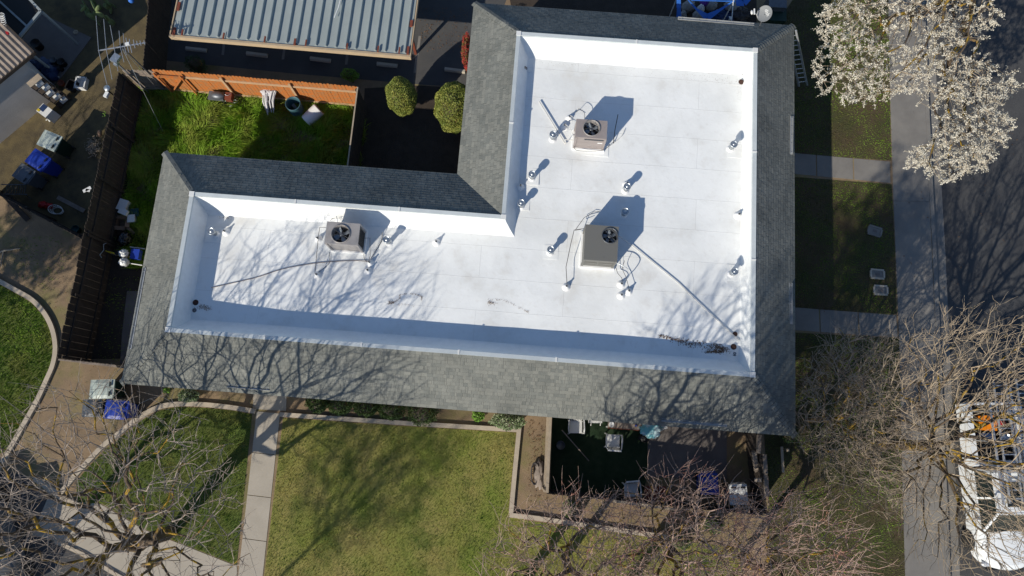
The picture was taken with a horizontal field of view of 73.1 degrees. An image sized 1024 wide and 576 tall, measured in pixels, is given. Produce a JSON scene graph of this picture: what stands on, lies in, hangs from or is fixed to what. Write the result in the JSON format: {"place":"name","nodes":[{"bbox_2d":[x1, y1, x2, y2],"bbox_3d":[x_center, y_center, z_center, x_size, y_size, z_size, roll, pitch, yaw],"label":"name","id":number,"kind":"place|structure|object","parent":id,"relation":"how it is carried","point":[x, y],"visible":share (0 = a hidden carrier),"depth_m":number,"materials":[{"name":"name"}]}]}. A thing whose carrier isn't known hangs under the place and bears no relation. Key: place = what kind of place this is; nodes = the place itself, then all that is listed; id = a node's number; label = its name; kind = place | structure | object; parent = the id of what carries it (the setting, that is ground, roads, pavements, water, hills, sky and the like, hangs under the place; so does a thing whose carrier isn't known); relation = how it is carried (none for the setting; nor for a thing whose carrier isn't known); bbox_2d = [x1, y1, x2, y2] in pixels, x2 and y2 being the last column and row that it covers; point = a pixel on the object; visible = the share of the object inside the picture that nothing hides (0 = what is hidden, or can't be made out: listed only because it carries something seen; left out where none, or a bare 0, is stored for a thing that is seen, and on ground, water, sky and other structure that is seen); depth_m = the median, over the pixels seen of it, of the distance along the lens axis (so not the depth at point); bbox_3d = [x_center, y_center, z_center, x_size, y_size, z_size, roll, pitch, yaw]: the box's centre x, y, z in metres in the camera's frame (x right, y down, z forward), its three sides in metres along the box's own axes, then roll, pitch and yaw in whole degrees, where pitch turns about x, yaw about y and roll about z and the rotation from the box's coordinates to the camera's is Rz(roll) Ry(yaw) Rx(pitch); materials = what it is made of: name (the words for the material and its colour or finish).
{"place":"outdoors","nodes":[
{"label":"outdoors","id":0,"kind":"place"},
{"bbox_2d":[0,285,52,452],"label":"lawn","id":1,"kind":"structure","parent":0,"point":[18,363],"depth_m":25.95,"materials":[{"name":"green plant"}]},
{"bbox_2d":[36,103,60,122],"bbox_3d":[-18.487,-6.970,27.568,0.500,0.565,0.400,35,81,6],"label":"cabinet","id":2,"kind":"object","parent":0,"point":[47,112],"visible":1,"depth_m":27.33,"materials":[{"name":"white plastic"}]},
{"bbox_2d":[22,14,90,84],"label":"patio slab","id":3,"kind":"structure","parent":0,"point":[56,42],"depth_m":28.48,"materials":[{"name":"grey concrete"}]},
{"bbox_2d":[0,0,78,67],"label":"patio cover","id":4,"kind":"object","parent":3,"relation":"on","point":[21,17],"visible":0.77,"depth_m":26.27,"materials":[{"name":"metal"}]},
{"bbox_2d":[29,56,58,81],"bbox_3d":[-18.995,-8.970,28.029,1.450,0.445,0.742,33,80,6],"label":"tarp heap","id":5,"kind":"object","parent":3,"relation":"on","point":[51,73],"visible":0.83,"depth_m":27.91,"materials":[{"name":"blue plastic"}]},
{"bbox_2d":[0,471,113,575],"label":"drive asphalt","id":6,"kind":"structure","parent":0,"point":[33,545],"depth_m":24.63,"materials":[{"name":"grey asphalt"}]},
{"bbox_2d":[0,486,34,575],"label":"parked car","id":7,"kind":"object","parent":6,"relation":"on","point":[11,530],"visible":0.55,"depth_m":24.03,"materials":[{"name":"black metal"}]},
{"bbox_2d":[0,435,97,575],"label":"bare tree","id":8,"kind":"object","parent":6,"relation":"on","point":[30,527],"visible":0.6,"depth_m":20.78,"materials":[{"name":"brown plant"}]},
{"bbox_2d":[0,0,147,233],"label":"side yard soil","id":9,"kind":"structure","parent":0,"point":[79,121],"depth_m":27.85,"materials":[{"name":"brown soil"}]},
{"bbox_2d":[12,163,49,190],"bbox_3d":[-18.579,-4.252,26.781,0.736,1.060,0.620,30,80,6],"label":"wheelie bin","id":10,"kind":"object","parent":9,"relation":"on","point":[24,174],"visible":1,"depth_m":26.34,"materials":[{"name":"grey plastic"}]},
{"bbox_2d":[25,148,64,178],"bbox_3d":[-18.072,-4.773,26.861,0.856,1.110,0.640,32,80,6],"label":"wheelie bin","id":11,"kind":"object","parent":9,"relation":"on","point":[38,160],"visible":1,"depth_m":26.39,"materials":[{"name":"blue plastic"}]},
{"bbox_2d":[27,74,70,108],"bbox_3d":[-18.110,-7.691,27.087,0.270,1.815,0.560,44,82,8],"label":"shelf rack","id":12,"kind":"object","parent":9,"relation":"on","point":[33,81],"visible":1,"depth_m":26.82,"materials":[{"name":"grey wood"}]},
{"bbox_2d":[37,130,75,158],"bbox_3d":[-17.735,-5.553,27.019,0.836,1.110,0.660,22,79,4],"label":"wheelie bin","id":13,"kind":"object","parent":9,"relation":"on","point":[54,142],"visible":1,"depth_m":26.55,"materials":[{"name":"green plastic"}]},
{"bbox_2d":[80,0,115,26],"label":"prickly pear","id":14,"kind":"object","parent":9,"relation":"on","point":[107,5],"visible":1,"depth_m":28.14,"materials":[{"name":"green plant"}]},
{"bbox_2d":[73,76,88,90],"bbox_3d":[-17.440,-8.281,28.013,0.430,0.226,0.510,5,79,1],"label":"crate","id":15,"kind":"object","parent":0,"point":[83,82],"visible":1,"depth_m":28.00,"materials":[{"name":"white plastic"}]},
{"bbox_2d":[120,291,137,363],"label":"side slab","id":16,"kind":"structure","parent":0,"point":[131,299],"depth_m":26.21,"materials":[{"name":"grey concrete"}]},
{"bbox_2d":[76,407,251,564],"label":"lawn","id":17,"kind":"structure","parent":0,"point":[230,442],"depth_m":25.14,"materials":[{"name":"green plant"}]},
{"bbox_2d":[0,361,256,575],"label":"bare tree","id":18,"kind":"object","parent":17,"relation":"on","point":[129,540],"visible":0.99,"depth_m":19.52,"materials":[{"name":"brown plant"}]},
{"bbox_2d":[0,0,944,575],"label":"yard soil","id":19,"kind":"structure","parent":0,"point":[48,294],"depth_m":25.63,"materials":[{"name":"brown soil"}]},
{"bbox_2d":[0,19,55,142],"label":"neighbour house","id":20,"kind":"structure","parent":19,"relation":"on","point":[22,101],"depth_m":26.34,"materials":[{"name":"paint"}]},
{"bbox_2d":[0,190,99,246],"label":"board fence","id":21,"kind":"object","parent":19,"relation":"on","point":[45,217],"visible":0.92,"depth_m":25.52,"materials":[{"name":"brown wood"}]},
{"bbox_2d":[10,236,138,362],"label":"ground weeds","id":22,"kind":"object","parent":19,"relation":"on","point":[63,268],"visible":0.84,"depth_m":26.53,"materials":[{"name":"green plant"}]},
{"bbox_2d":[58,358,123,367],"bbox_3d":[-14.850,2.764,24.997,2.054,1.820,0.075,6,79,1],"label":"board fence","id":23,"kind":"object","parent":19,"relation":"on","point":[98,363],"visible":0.9,"depth_m":24.16,"materials":[{"name":"brown wood"}]},
{"bbox_2d":[82,399,105,416],"bbox_3d":[-14.947,4.367,25.073,0.716,1.040,0.620,-1,79,0],"label":"wheelie bin","id":24,"kind":"object","parent":19,"relation":"on","point":[90,401],"visible":0.36,"depth_m":24.61,"materials":[{"name":"grey plastic"}]},
{"bbox_2d":[64,188,147,358],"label":"narrow yard","id":25,"kind":"structure","parent":19,"relation":"on","point":[114,320],"depth_m":26.33,"materials":[{"name":"soil"}]},
{"bbox_2d":[57,232,116,361],"bbox_3d":[-15.561,0.395,25.384,0.118,1.990,4.534,5,79,1],"label":"board fence","id":26,"kind":"object","parent":25,"relation":"on","point":[88,274],"visible":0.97,"depth_m":25.31,"materials":[{"name":"brown wood"}]},
{"bbox_2d":[116,232,133,246],"bbox_3d":[-14.878,-1.884,26.491,0.612,0.698,0.575,1,79,0],"label":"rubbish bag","id":27,"kind":"object","parent":25,"relation":"on","point":[125,239],"visible":0.99,"depth_m":26.38,"materials":[{"name":"plastic"}]},
{"bbox_2d":[89,379,126,398],"bbox_3d":[-14.620,3.708,25.171,0.916,1.110,0.680,-1,79,0],"label":"wheelie bin","id":28,"kind":"object","parent":19,"relation":"on","point":[107,393],"visible":0.72,"depth_m":24.68,"materials":[{"name":"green plastic"}]},
{"bbox_2d":[84,72,144,244],"bbox_3d":[-15.098,-4.912,26.454,0.118,1.978,6.291,5,79,1],"label":"board fence","id":29,"kind":"object","parent":19,"relation":"on","point":[120,133],"visible":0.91,"depth_m":26.33,"materials":[{"name":"brown wood"}]},
{"bbox_2d":[103,400,140,419],"bbox_3d":[-14.044,4.428,25.043,0.876,1.080,0.660,4,79,1],"label":"wheelie bin","id":30,"kind":"object","parent":19,"relation":"on","point":[110,413],"visible":0.61,"depth_m":24.56,"materials":[{"name":"blue plastic"}]},
{"bbox_2d":[96,19,163,130],"bbox_3d":[-14.464,-7.998,26.319,2.184,3.460,2.411,22,79,4],"label":"tv antenna","id":31,"kind":"object","parent":19,"relation":"on","point":[126,44],"visible":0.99,"depth_m":24.76,"materials":[{"name":"metal"}]},
{"bbox_2d":[122,69,167,90],"bbox_3d":[-14.331,-8.135,27.230,1.170,1.728,0.075,1,79,0],"label":"board fence","id":32,"kind":"object","parent":19,"relation":"on","point":[144,81],"visible":0.79,"depth_m":27.13,"materials":[{"name":"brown wood"}]},
{"bbox_2d":[32,394,286,575],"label":"walkway","id":33,"kind":"structure","parent":19,"relation":"on","point":[262,465],"depth_m":24.76,"materials":[{"name":"concrete"}]},
{"bbox_2d":[177,389,199,402],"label":"shrub","id":34,"kind":"object","parent":19,"relation":"on","point":[190,395],"visible":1,"depth_m":25.10,"materials":[{"name":"green plant"}]},
{"bbox_2d":[183,54,207,72],"bbox_3d":[-12.697,-8.993,27.803,0.906,0.948,0.645,1,79,0],"label":"shrub","id":35,"kind":"object","parent":19,"relation":"on","point":[195,64],"visible":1,"depth_m":27.62,"materials":[{"name":"green plant"}]},
{"bbox_2d":[208,91,233,103],"bbox_3d":[-11.576,-7.577,27.613,0.940,0.750,0.340,6,79,1],"label":"barbecue grill","id":36,"kind":"object","parent":19,"relation":"on","point":[220,96],"visible":1,"depth_m":27.37,"materials":[{"name":"grey metal"}]},
{"bbox_2d":[118,87,371,269],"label":"tall grass","id":37,"kind":"structure","parent":19,"relation":"on","point":[185,125],"depth_m":27.51,"materials":[{"name":"green plant"}]},
{"bbox_2d":[152,69,356,106],"bbox_3d":[-9.811,-7.735,27.114,7.914,1.820,0.178,5,79,1],"label":"board fence","id":38,"kind":"object","parent":19,"relation":"on","point":[246,87],"visible":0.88,"depth_m":26.96,"materials":[{"name":"orange wood"}]},
{"bbox_2d":[260,89,275,113],"bbox_3d":[-9.689,-7.423,27.417,0.635,0.811,0.939,23,80,4],"label":"cloth bundle","id":39,"kind":"object","parent":38,"relation":"hanging from","point":[268,98],"visible":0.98,"depth_m":27.20,"materials":[{"name":"white fabric"}]},
{"bbox_2d":[285,96,304,118],"bbox_3d":[-8.601,-7.163,27.512,0.600,0.820,0.596,1,79,0],"label":"barrel","id":40,"kind":"object","parent":19,"relation":"on","point":[291,102],"visible":0.96,"depth_m":27.37,"materials":[{"name":"teal plastic"}]},
{"bbox_2d":[302,104,323,124],"bbox_3d":[-7.953,-6.903,27.601,0.812,0.670,0.546,-41,82,-8],"label":"board","id":41,"kind":"object","parent":19,"relation":"on","point":[313,113],"visible":0.98,"depth_m":27.38,"materials":[{"name":"white plastic"}]},
{"bbox_2d":[304,398,328,413],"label":"hedge bush","id":42,"kind":"object","parent":19,"relation":"on","point":[317,406],"visible":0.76,"depth_m":24.94,"materials":[{"name":"green plant"}]},
{"bbox_2d":[0,279,665,575],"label":"garden kerb","id":43,"kind":"structure","parent":19,"relation":"on","point":[52,328],"depth_m":25.40,"materials":[{"name":"concrete"}]},
{"bbox_2d":[167,0,505,85],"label":"parking lot","id":44,"kind":"structure","parent":19,"relation":"on","point":[432,64],"depth_m":28.40,"materials":[{"name":"grey asphalt"}]},
{"bbox_2d":[142,0,170,69],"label":"board fence","id":45,"kind":"object","parent":44,"relation":"on","point":[157,34],"visible":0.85,"depth_m":27.60,"materials":[{"name":"brown wood"}]},
{"bbox_2d":[169,0,418,59],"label":"carport","id":46,"kind":"object","parent":44,"relation":"on","point":[379,28],"visible":1,"depth_m":26.05,"materials":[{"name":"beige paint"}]},
{"bbox_2d":[461,32,469,72],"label":"shrub","id":47,"kind":"object","parent":44,"relation":"on","point":[465,45],"visible":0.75,"depth_m":26.55,"materials":[{"name":"red plant"}]},
{"bbox_2d":[326,400,353,415],"bbox_3d":[-6.254,4.252,25.161,0.996,0.958,0.811,1,79,0],"label":"hedge bush","id":48,"kind":"object","parent":19,"relation":"on","point":[340,407],"visible":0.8,"depth_m":24.93,"materials":[{"name":"green plant"}]},
{"bbox_2d":[340,68,359,82],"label":"shrub","id":49,"kind":"object","parent":19,"relation":"on","point":[351,74],"visible":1,"depth_m":27.45,"materials":[{"name":"green plant"}]},
{"bbox_2d":[347,87,366,166],"bbox_3d":[-6.023,-5.686,26.708,0.136,1.830,3.596,4,79,1],"label":"board fence","id":50,"kind":"object","parent":19,"relation":"on","point":[357,129],"visible":0.77,"depth_m":26.57,"materials":[{"name":"brown wood"}]},
{"bbox_2d":[352,402,379,417],"bbox_3d":[-5.322,4.325,25.166,1.070,0.922,0.836,1,79,0],"label":"hedge bush","id":51,"kind":"object","parent":19,"relation":"on","point":[366,409],"visible":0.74,"depth_m":24.92,"materials":[{"name":"green plant"}]},
{"bbox_2d":[377,404,405,420],"bbox_3d":[-4.401,4.384,25.158,1.083,0.920,0.917,1,79,0],"label":"hedge bush","id":52,"kind":"object","parent":19,"relation":"on","point":[390,412],"visible":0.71,"depth_m":24.91,"materials":[{"name":"green plant"}]},
{"bbox_2d":[361,85,460,173],"bbox_3d":[-3.518,-5.776,27.660,5.088,0.001,5.043,1,79,0],"label":"dark bed","id":53,"kind":"object","parent":19,"relation":"on","point":[418,139],"visible":0.62,"depth_m":27.70,"materials":[{"name":"soil"}]},
{"bbox_2d":[385,76,416,116],"bbox_3d":[-4.234,-7.286,26.692,1.254,2.500,1.359,1,79,0],"label":"shrub","id":54,"kind":"object","parent":53,"relation":"on","point":[401,95],"visible":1,"depth_m":25.96,"materials":[{"name":"green plant"}]},
{"bbox_2d":[434,80,465,133],"bbox_3d":[-2.192,-6.847,26.572,1.596,2.572,1.969,1,79,0],"label":"shrub","id":55,"kind":"object","parent":53,"relation":"on","point":[449,105],"visible":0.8,"depth_m":25.69,"materials":[{"name":"green plant"}]},
{"bbox_2d":[404,406,440,426],"bbox_3d":[-3.250,4.503,25.121,1.335,0.951,1.119,1,79,0],"label":"hedge bush","id":56,"kind":"object","parent":19,"relation":"on","point":[420,415],"visible":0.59,"depth_m":24.91,"materials":[{"name":"green plant"}]},
{"bbox_2d":[119,1,797,438],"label":"apartment building","id":57,"kind":"structure","parent":19,"relation":"on","point":[589,345],"depth_m":23.57,"materials":[{"name":"paint"}]},
{"bbox_2d":[324,221,367,254],"bbox_3d":[-5.579,-1.700,23.218,1.200,1.114,0.840,4,79,1],"label":"rooftop air conditioner","id":58,"kind":"object","parent":57,"relation":"on","point":[343,237],"visible":1,"depth_m":22.84,"materials":[{"name":"grey metal"}]},
{"bbox_2d":[194,62,737,353],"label":"leaf litter","id":59,"kind":"object","parent":57,"relation":"on","point":[719,348],"visible":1,"depth_m":23.05,"materials":[{"name":"brown plant"}]},
{"bbox_2d":[571,119,607,151],"bbox_3d":[2.699,-5.300,23.948,1.160,1.114,0.760,4,79,1],"label":"rooftop air conditioner","id":60,"kind":"object","parent":57,"relation":"on","point":[589,135],"visible":1,"depth_m":23.57,"materials":[{"name":"grey metal"}]},
{"bbox_2d":[579,224,618,270],"bbox_3d":[2.929,-1.377,23.174,1.200,1.114,1.300,4,79,1],"label":"rooftop air conditioner","id":61,"kind":"object","parent":57,"relation":"on","point":[599,247],"visible":1,"depth_m":22.73,"materials":[{"name":"grey metal"}]},
{"bbox_2d":[750,5,771,25],"bbox_3d":[8.989,-9.919,25.262,0.783,0.815,0.591,1,79,0],"label":"satellite dish","id":62,"kind":"object","parent":57,"relation":"on","point":[764,13],"visible":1,"depth_m":25.10,"materials":[{"name":"white paint"}]},
{"bbox_2d":[488,413,526,430],"bbox_3d":[-0.169,4.816,25.035,1.470,1.034,0.772,1,79,0],"label":"shrub","id":63,"kind":"object","parent":19,"relation":"on","point":[507,422],"visible":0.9,"depth_m":24.81,"materials":[{"name":"green plant"}]},
{"bbox_2d":[533,457,543,489],"bbox_3d":[1.049,6.715,25.040,0.558,0.243,1.198,1,79,0],"label":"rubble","id":64,"kind":"object","parent":19,"relation":"on","point":[538,477],"visible":0.96,"depth_m":24.98,"materials":[{"name":"beige stone"}]},
{"bbox_2d":[542,417,548,491],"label":"board fence","id":65,"kind":"object","parent":19,"relation":"on","point":[546,449],"visible":0.74,"depth_m":24.40,"materials":[{"name":"brown wood"}]},
{"bbox_2d":[546,417,551,492],"bbox_3d":[1.278,5.575,23.873,0.100,0.035,2.890,3,79,0],"label":"fence cap","id":66,"kind":"object","parent":65,"relation":"on","point":[548,455],"visible":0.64,"depth_m":23.82,"materials":[{"name":"brown wood"}]},
{"bbox_2d":[644,486,666,501],"bbox_3d":[5.096,7.354,24.738,0.773,0.525,0.543,1,79,0],"label":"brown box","id":67,"kind":"object","parent":19,"relation":"on","point":[662,489],"visible":0.43,"depth_m":24.49,"materials":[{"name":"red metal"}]},
{"bbox_2d":[547,489,765,515],"bbox_3d":[4.929,7.481,24.265,7.509,1.500,0.118,5,79,1],"label":"board fence","id":68,"kind":"object","parent":19,"relation":"on","point":[582,494],"visible":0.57,"depth_m":23.92,"materials":[{"name":"brown wood"}]},
{"bbox_2d":[579,444,795,575],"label":"bare tree","id":69,"kind":"object","parent":19,"relation":"on","point":[669,547],"visible":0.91,"depth_m":20.62,"materials":[{"name":"brown plant"}]},
{"bbox_2d":[722,482,747,504],"bbox_3d":[7.889,7.261,24.541,0.620,1.060,0.756,-1,79,0],"label":"wheelie bin","id":70,"kind":"object","parent":19,"relation":"on","point":[731,486],"visible":0.66,"depth_m":24.07,"materials":[{"name":"grey plastic"}]},
{"bbox_2d":[745,433,768,514],"bbox_3d":[8.684,6.389,24.510,0.118,1.468,3.009,-2,79,-1],"label":"board fence","id":71,"kind":"object","parent":19,"relation":"on","point":[750,444],"visible":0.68,"depth_m":24.53,"materials":[{"name":"brown wood"}]},
{"bbox_2d":[763,8,786,24],"bbox_3d":[10.840,-11.160,28.518,0.770,0.515,0.620,4,79,1],"label":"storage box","id":72,"kind":"object","parent":19,"relation":"on","point":[778,17],"visible":0.57,"depth_m":28.26,"materials":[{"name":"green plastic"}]},
{"bbox_2d":[763,0,786,11],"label":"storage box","id":73,"kind":"object","parent":19,"relation":"on","point":[778,5],"visible":0.62,"depth_m":28.04,"materials":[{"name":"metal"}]},
{"bbox_2d":[811,0,1023,184],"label":"blossom tree","id":74,"kind":"object","parent":19,"relation":"on","point":[913,13],"visible":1,"depth_m":23.23,"materials":[{"name":"white plant"}]},
{"bbox_2d":[264,418,741,575],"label":"lawn","id":75,"kind":"structure","parent":0,"point":[331,512],"depth_m":24.90,"materials":[{"name":"plant"}]},
{"bbox_2d":[470,466,687,575],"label":"bare tree","id":76,"kind":"object","parent":75,"relation":"on","point":[568,568],"visible":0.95,"depth_m":20.69,"materials":[{"name":"brown plant"}]},
{"bbox_2d":[672,474,897,575],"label":"bare tree","id":77,"kind":"object","parent":75,"relation":"on","point":[778,551],"visible":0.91,"depth_m":20.69,"materials":[{"name":"brown plant"}]},
{"bbox_2d":[0,8,1020,507],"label":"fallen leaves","id":78,"kind":"object","parent":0,"point":[532,420],"depth_m":26.65,"materials":[{"name":"brown plant"}]},
{"bbox_2d":[550,417,646,497],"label":"patio turf","id":79,"kind":"structure","parent":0,"point":[601,468],"depth_m":25.26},
{"bbox_2d":[567,419,584,433],"bbox_3d":[2.322,4.994,25.068,0.625,0.899,0.627,1,79,0],"label":"garden chair","id":80,"kind":"object","parent":79,"relation":"on","point":[575,426],"visible":0.73,"depth_m":25.04,"materials":[{"name":"white plastic"}]},
{"bbox_2d":[604,433,622,451],"bbox_3d":[3.660,5.566,24.956,0.625,0.899,0.627,5,79,1],"label":"garden chair","id":81,"kind":"object","parent":79,"relation":"on","point":[613,441],"visible":1,"depth_m":24.94,"materials":[{"name":"white plastic"}]},
{"bbox_2d":[606,422,641,430],"bbox_3d":[4.116,4.967,25.163,1.350,0.725,0.375,4,79,1],"label":"side table","id":82,"kind":"object","parent":79,"relation":"on","point":[626,426],"visible":0.52,"depth_m":24.80,"materials":[{"name":"brown wood"}]},
{"bbox_2d":[622,480,641,497],"bbox_3d":[4.268,7.162,24.638,0.625,0.899,0.627,-4,79,-1],"label":"garden chair","id":83,"kind":"object","parent":79,"relation":"on","point":[632,488],"visible":0.84,"depth_m":24.61,"materials":[{"name":"white plastic"}]},
{"bbox_2d":[510,0,756,22],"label":"yard","id":84,"kind":"structure","parent":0,"point":[655,7],"depth_m":28.89,"materials":[{"name":"soil"}]},
{"bbox_2d":[669,0,749,20],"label":"canopy frame","id":85,"kind":"object","parent":84,"relation":"on","point":[704,15],"visible":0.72,"depth_m":27.01,"materials":[{"name":"blue metal"}]},
{"bbox_2d":[729,6,751,21],"bbox_3d":[9.416,-11.335,28.568,1.039,0.460,0.696,1,79,0],"label":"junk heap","id":86,"kind":"object","parent":84,"relation":"on","point":[741,14],"visible":0.93,"depth_m":28.47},
{"bbox_2d":[648,426,726,478],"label":"patio slab","id":87,"kind":"structure","parent":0,"point":[682,445],"depth_m":25.31,"materials":[{"name":"grey concrete"}]},
{"bbox_2d":[639,424,664,438],"bbox_3d":[5.011,5.157,25.099,0.965,0.779,0.618,1,79,0],"label":"towel","id":88,"kind":"object","parent":87,"relation":"on","point":[650,431],"visible":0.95,"depth_m":24.74,"materials":[{"name":"teal fabric"}]},
{"bbox_2d":[695,471,718,494],"bbox_3d":[6.911,6.923,24.658,0.640,0.960,0.796,-1,79,0],"label":"wheelie bin","id":89,"kind":"object","parent":87,"relation":"on","point":[709,491],"visible":0.76,"depth_m":24.22,"materials":[{"name":"blue plastic"}]},
{"bbox_2d":[764,332,904,575],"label":"lawn","id":90,"kind":"structure","parent":0,"point":[807,475],"depth_m":25.14,"materials":[{"name":"plant"}]},
{"bbox_2d":[790,314,953,519],"bbox_3d":[11.275,4.181,22.738,4.784,5.832,6.353,1,79,0],"label":"bare tree","id":91,"kind":"object","parent":90,"relation":"on","point":[836,418],"visible":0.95,"depth_m":21.79,"materials":[{"name":"brown plant"}]},
{"bbox_2d":[845,292,1023,575],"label":"bare tree","id":92,"kind":"object","parent":90,"relation":"on","point":[957,435],"visible":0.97,"depth_m":20.52,"materials":[{"name":"brown plant"}]},
{"bbox_2d":[784,0,890,160],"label":"lawn","id":93,"kind":"structure","parent":0,"point":[822,102],"depth_m":28.10,"materials":[{"name":"plant"}]},
{"bbox_2d":[787,30,807,86],"bbox_3d":[11.094,-8.874,26.860,2.063,2.866,0.217,25,80,5],"label":"ladder","id":94,"kind":"object","parent":93,"relation":"on","point":[801,57],"visible":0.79,"depth_m":27.09,"materials":[{"name":"metal"}]},
{"bbox_2d":[766,0,903,575],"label":"lawn grass","id":95,"kind":"structure","parent":93,"relation":"on","point":[840,275],"depth_m":26.79,"materials":[{"name":"green plant"}]},
{"bbox_2d":[795,177,896,313],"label":"lawn","id":96,"kind":"structure","parent":0,"point":[850,221],"depth_m":26.87,"materials":[{"name":"plant"}]},
{"bbox_2d":[795,153,897,336],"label":"path","id":97,"kind":"structure","parent":0,"point":[806,319],"depth_m":26.36,"materials":[{"name":"concrete"}]},
{"bbox_2d":[888,0,945,575],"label":"sidewalk","id":98,"kind":"structure","parent":0,"point":[913,247],"depth_m":26.72,"materials":[{"name":"concrete"}]},
{"bbox_2d":[933,0,1023,575],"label":"road","id":99,"kind":"structure","parent":0,"point":[980,251],"depth_m":27.26,"materials":[{"name":"grey asphalt"}]},
{"bbox_2d":[925,0,959,575],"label":"gutter strip","id":100,"kind":"object","parent":99,"relation":"on","point":[940,240],"visible":0.65,"depth_m":26.76,"materials":[{"name":"concrete"}]},
{"bbox_2d":[947,388,1023,569],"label":"service truck","id":101,"kind":"object","parent":99,"relation":"on","point":[994,564],"visible":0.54,"depth_m":23.92,"materials":[{"name":"white paint"}]},
{"bbox_2d":[992,382,1023,503],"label":"ladder","id":102,"kind":"object","parent":101,"relation":"on","point":[1015,451],"visible":0.56,"depth_m":23.49,"materials":[{"name":"metal"}]},
{"label":"ground","id":103,"kind":"structure","parent":0,"visible":0},
{"bbox_2d":[921,0,950,575],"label":"kerb","id":104,"kind":"structure","parent":103,"relation":"on","point":[934,258],"depth_m":26.64,"materials":[{"name":"concrete"}]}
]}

